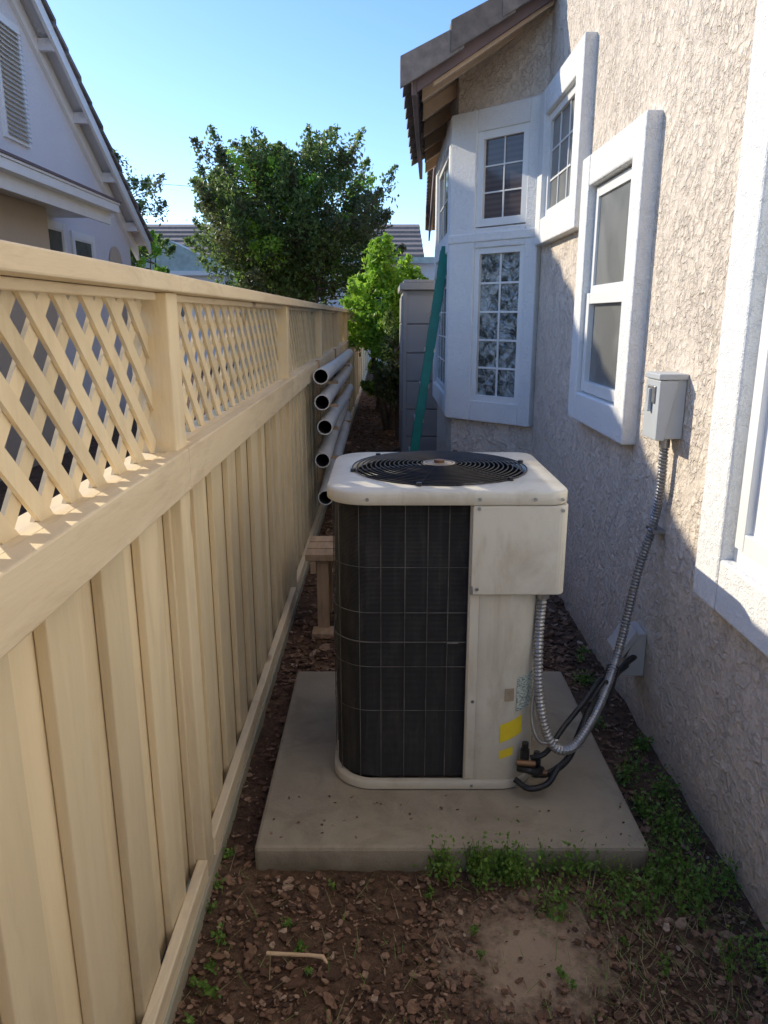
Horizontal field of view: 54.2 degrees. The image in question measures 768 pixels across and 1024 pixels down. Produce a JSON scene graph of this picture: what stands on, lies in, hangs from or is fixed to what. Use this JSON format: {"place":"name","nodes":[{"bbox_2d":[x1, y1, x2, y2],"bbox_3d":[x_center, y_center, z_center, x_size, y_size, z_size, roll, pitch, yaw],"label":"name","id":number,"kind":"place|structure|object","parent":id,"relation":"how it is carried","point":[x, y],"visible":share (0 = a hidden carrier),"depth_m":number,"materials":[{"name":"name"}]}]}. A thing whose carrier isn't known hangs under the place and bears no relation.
{"place":"outdoors","nodes":[
{"label":"outdoors","id":0,"kind":"place"},
{"bbox_2d":[127,181,191,186],"bbox_3d":[-6.002,-8.467,19.147,8.106,0.361,0.036,-2,15,-9],"label":"utility wire","id":1,"kind":"object","parent":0,"point":[157,183],"visible":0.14,"depth_m":19.20,"materials":[{"name":"grey rubber"}]},
{"bbox_2d":[47,0,486,256],"label":"sky","id":2,"kind":"structure","parent":0,"point":[155,74],"materials":[{"name":"blue"}]},
{"bbox_2d":[0,365,767,1023],"bbox_3d":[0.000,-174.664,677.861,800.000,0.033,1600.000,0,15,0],"label":"ground","id":3,"kind":"structure","parent":0,"point":[524,941],"depth_m":2.02,"materials":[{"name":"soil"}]},
{"bbox_2d":[0,0,132,480],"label":"walls","id":4,"kind":"structure","parent":3,"relation":"on","point":[56,147],"depth_m":9.05,"materials":[{"name":"paint"}]},
{"bbox_2d":[0,13,126,322],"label":"windows and vent","id":5,"kind":"structure","parent":4,"relation":"attached to","point":[14,110],"depth_m":8.42,"materials":[{"name":"white plastic"}]},
{"bbox_2d":[0,0,152,259],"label":"roof","id":6,"kind":"structure","parent":4,"relation":"on","point":[55,195],"depth_m":9.12,"materials":[{"name":"paint"}]},
{"bbox_2d":[113,149,168,235],"bbox_3d":[-7.355,-6.582,19.979,3.150,5.899,3.050,-11,18,-35],"label":"background tree","id":7,"kind":"object","parent":3,"relation":"on","point":[147,184],"visible":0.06,"depth_m":19.40,"materials":[{"name":"green plant"}]},
{"bbox_2d":[130,229,176,272],"bbox_3d":[-6.688,-5.888,21.178,1.931,3.948,1.619,0,15,0],"label":"background tree","id":8,"kind":"object","parent":3,"relation":"on","point":[161,245],"visible":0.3,"depth_m":20.69,"materials":[{"name":"green plant"}]},
{"bbox_2d":[0,240,368,1023],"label":"wooden fence","id":9,"kind":"object","parent":3,"relation":"on","point":[152,588],"visible":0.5,"depth_m":1.63,"materials":[{"name":"paint"}]},
{"bbox_2d":[313,349,353,504],"bbox_3d":[-0.421,-1.021,7.122,0.162,0.990,4.302,0,15,0],"label":"drain pipe stack","id":10,"kind":"object","parent":9,"relation":"attached to","point":[333,424],"visible":0.92,"depth_m":5.64,"materials":[{"name":"plastic"}]},
{"bbox_2d":[182,123,406,313],"bbox_3d":[-1.679,-4.625,14.272,4.213,5.005,3.675,0,15,0],"label":"crape myrtle tree","id":11,"kind":"object","parent":3,"relation":"on","point":[256,242],"visible":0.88,"depth_m":13.25,"materials":[{"name":"green plant"}]},
{"bbox_2d":[266,951,327,963],"bbox_3d":[-0.220,1.129,1.912,0.162,0.015,0.020,2,15,9],"label":"dry stick","id":12,"kind":"object","parent":3,"relation":"on","point":[309,955],"visible":1,"depth_m":1.91,"materials":[{"name":"beige wood"}]},
{"bbox_2d":[179,263,433,366],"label":"walls","id":13,"kind":"structure","parent":3,"relation":"on","point":[427,269],"depth_m":24.76,"materials":[{"name":"paint"}]},
{"bbox_2d":[181,307,194,319],"bbox_3d":[-6.900,-6.772,24.050,1.600,1.200,0.040,0,15,0],"label":"window","id":14,"kind":"structure","parent":13,"relation":"attached to","point":[183,313],"depth_m":24.14,"materials":[{"name":"glass"}]},
{"bbox_2d":[135,224,434,275],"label":"roof","id":15,"kind":"structure","parent":13,"relation":"on","point":[182,262],"depth_m":24.78,"materials":[{"name":"grey tile"}]},
{"bbox_2d":[305,536,335,638],"bbox_3d":[-0.250,0.390,3.992,0.300,0.435,0.410,0,15,0],"label":"wooden step stool","id":16,"kind":"object","parent":3,"relation":"on","point":[319,554],"visible":0.52,"depth_m":3.88,"materials":[{"name":"brown wood"}]},
{"bbox_2d":[360,359,390,410],"bbox_3d":[-0.084,-2.206,13.108,0.750,0.920,0.844,10,17,33],"label":"green bush","id":17,"kind":"object","parent":3,"relation":"on","point":[367,387],"visible":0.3,"depth_m":12.95,"materials":[{"name":"green plant"}]},
{"bbox_2d":[339,232,428,429],"bbox_3d":[0.065,-2.527,10.729,1.404,2.721,1.343,4,15,16],"label":"lime green shrub","id":18,"kind":"object","parent":3,"relation":"on","point":[379,278],"visible":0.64,"depth_m":10.31,"materials":[{"name":"green plant"}]},
{"bbox_2d":[371,310,400,440],"bbox_3d":[0.229,-1.790,9.898,0.826,1.705,0.983,0,15,0],"label":"dark green shrub","id":19,"kind":"object","parent":3,"relation":"on","point":[385,380],"visible":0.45,"depth_m":9.70,"materials":[{"name":"green plant"}]},
{"bbox_2d":[398,280,436,451],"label":"storage shed","id":20,"kind":"structure","parent":3,"relation":"on","point":[416,299],"depth_m":7.80,"materials":[{"name":"grey plastic"}]},
{"bbox_2d":[409,246,446,450],"bbox_3d":[0.325,-1.050,6.182,0.380,2.120,0.395,0,15,0],"label":"ladder","id":21,"kind":"object","parent":3,"relation":"on","point":[434,315],"visible":0.69,"depth_m":5.94,"materials":[{"name":"teal plastic"}]},
{"bbox_2d":[255,671,648,872],"bbox_3d":[0.202,0.911,2.794,1.173,0.130,1.150,0,15,0],"label":"concrete pad","id":22,"kind":"object","parent":3,"relation":"on","point":[580,793],"visible":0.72,"depth_m":2.38,"materials":[{"name":"grey concrete"}]},
{"bbox_2d":[327,449,567,791],"bbox_3d":[0.200,0.338,2.654,0.756,1.051,0.729,0,15,0],"label":"air conditioner unit","id":23,"kind":"object","parent":22,"relation":"on","point":[449,566],"visible":1,"depth_m":2.38,"materials":[{"name":"metal"}]},
{"bbox_2d":[530,655,636,777],"bbox_3d":[0.770,0.690,2.700,0.113,0.272,0.788,12,19,39],"label":"refrigerant line","id":24,"kind":"object","parent":23,"relation":"attached to","point":[591,697],"visible":0.69,"depth_m":2.55,"materials":[{"name":"black plastic"}]},
{"bbox_2d":[176,645,767,1023],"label":"weeds and grass","id":25,"kind":"object","parent":3,"relation":"on","point":[508,865],"visible":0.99,"depth_m":2.13,"materials":[{"name":"green plant"}]},
{"bbox_2d":[436,0,767,930],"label":"walls","id":26,"kind":"structure","parent":3,"relation":"on","point":[694,696],"depth_m":2.72,"materials":[{"name":"beige paint"}]},
{"bbox_2d":[400,0,553,240],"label":"roof","id":27,"kind":"structure","parent":26,"relation":"on","point":[433,70],"depth_m":4.56,"materials":[{"name":"tile"}]},
{"bbox_2d":[432,0,767,656],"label":"window trim","id":28,"kind":"structure","parent":26,"relation":"attached to","point":[728,588],"depth_m":3.06,"materials":[{"name":"white paint"}]},
{"bbox_2d":[530,439,669,754],"bbox_3d":[0.777,0.254,2.566,0.795,0.983,0.150,-13,20,-42],"label":"electrical conduit","id":29,"kind":"object","parent":26,"relation":"attached to","point":[653,527],"visible":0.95,"depth_m":2.59,"materials":[{"name":"metal"}]},
{"bbox_2d":[436,84,767,582],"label":"windows","id":30,"kind":"structure","parent":26,"relation":"attached to","point":[502,171],"depth_m":4.47,"materials":[{"name":"white glass"}]},
{"bbox_2d":[607,620,646,675],"bbox_3d":[0.973,0.541,3.018,0.112,0.193,0.150,0,15,0],"label":"line set cover","id":31,"kind":"object","parent":26,"relation":"attached to","point":[635,642],"visible":0.65,"depth_m":2.96,"materials":[{"name":"grey plastic"}]},
{"bbox_2d":[642,371,688,440],"bbox_3d":[0.975,-0.372,2.628,0.110,0.227,0.145,0,15,0],"label":"electrical disconnect box","id":32,"kind":"object","parent":26,"relation":"attached to","point":[665,397],"visible":1,"depth_m":2.58,"materials":[{"name":"grey metal"}]}
]}

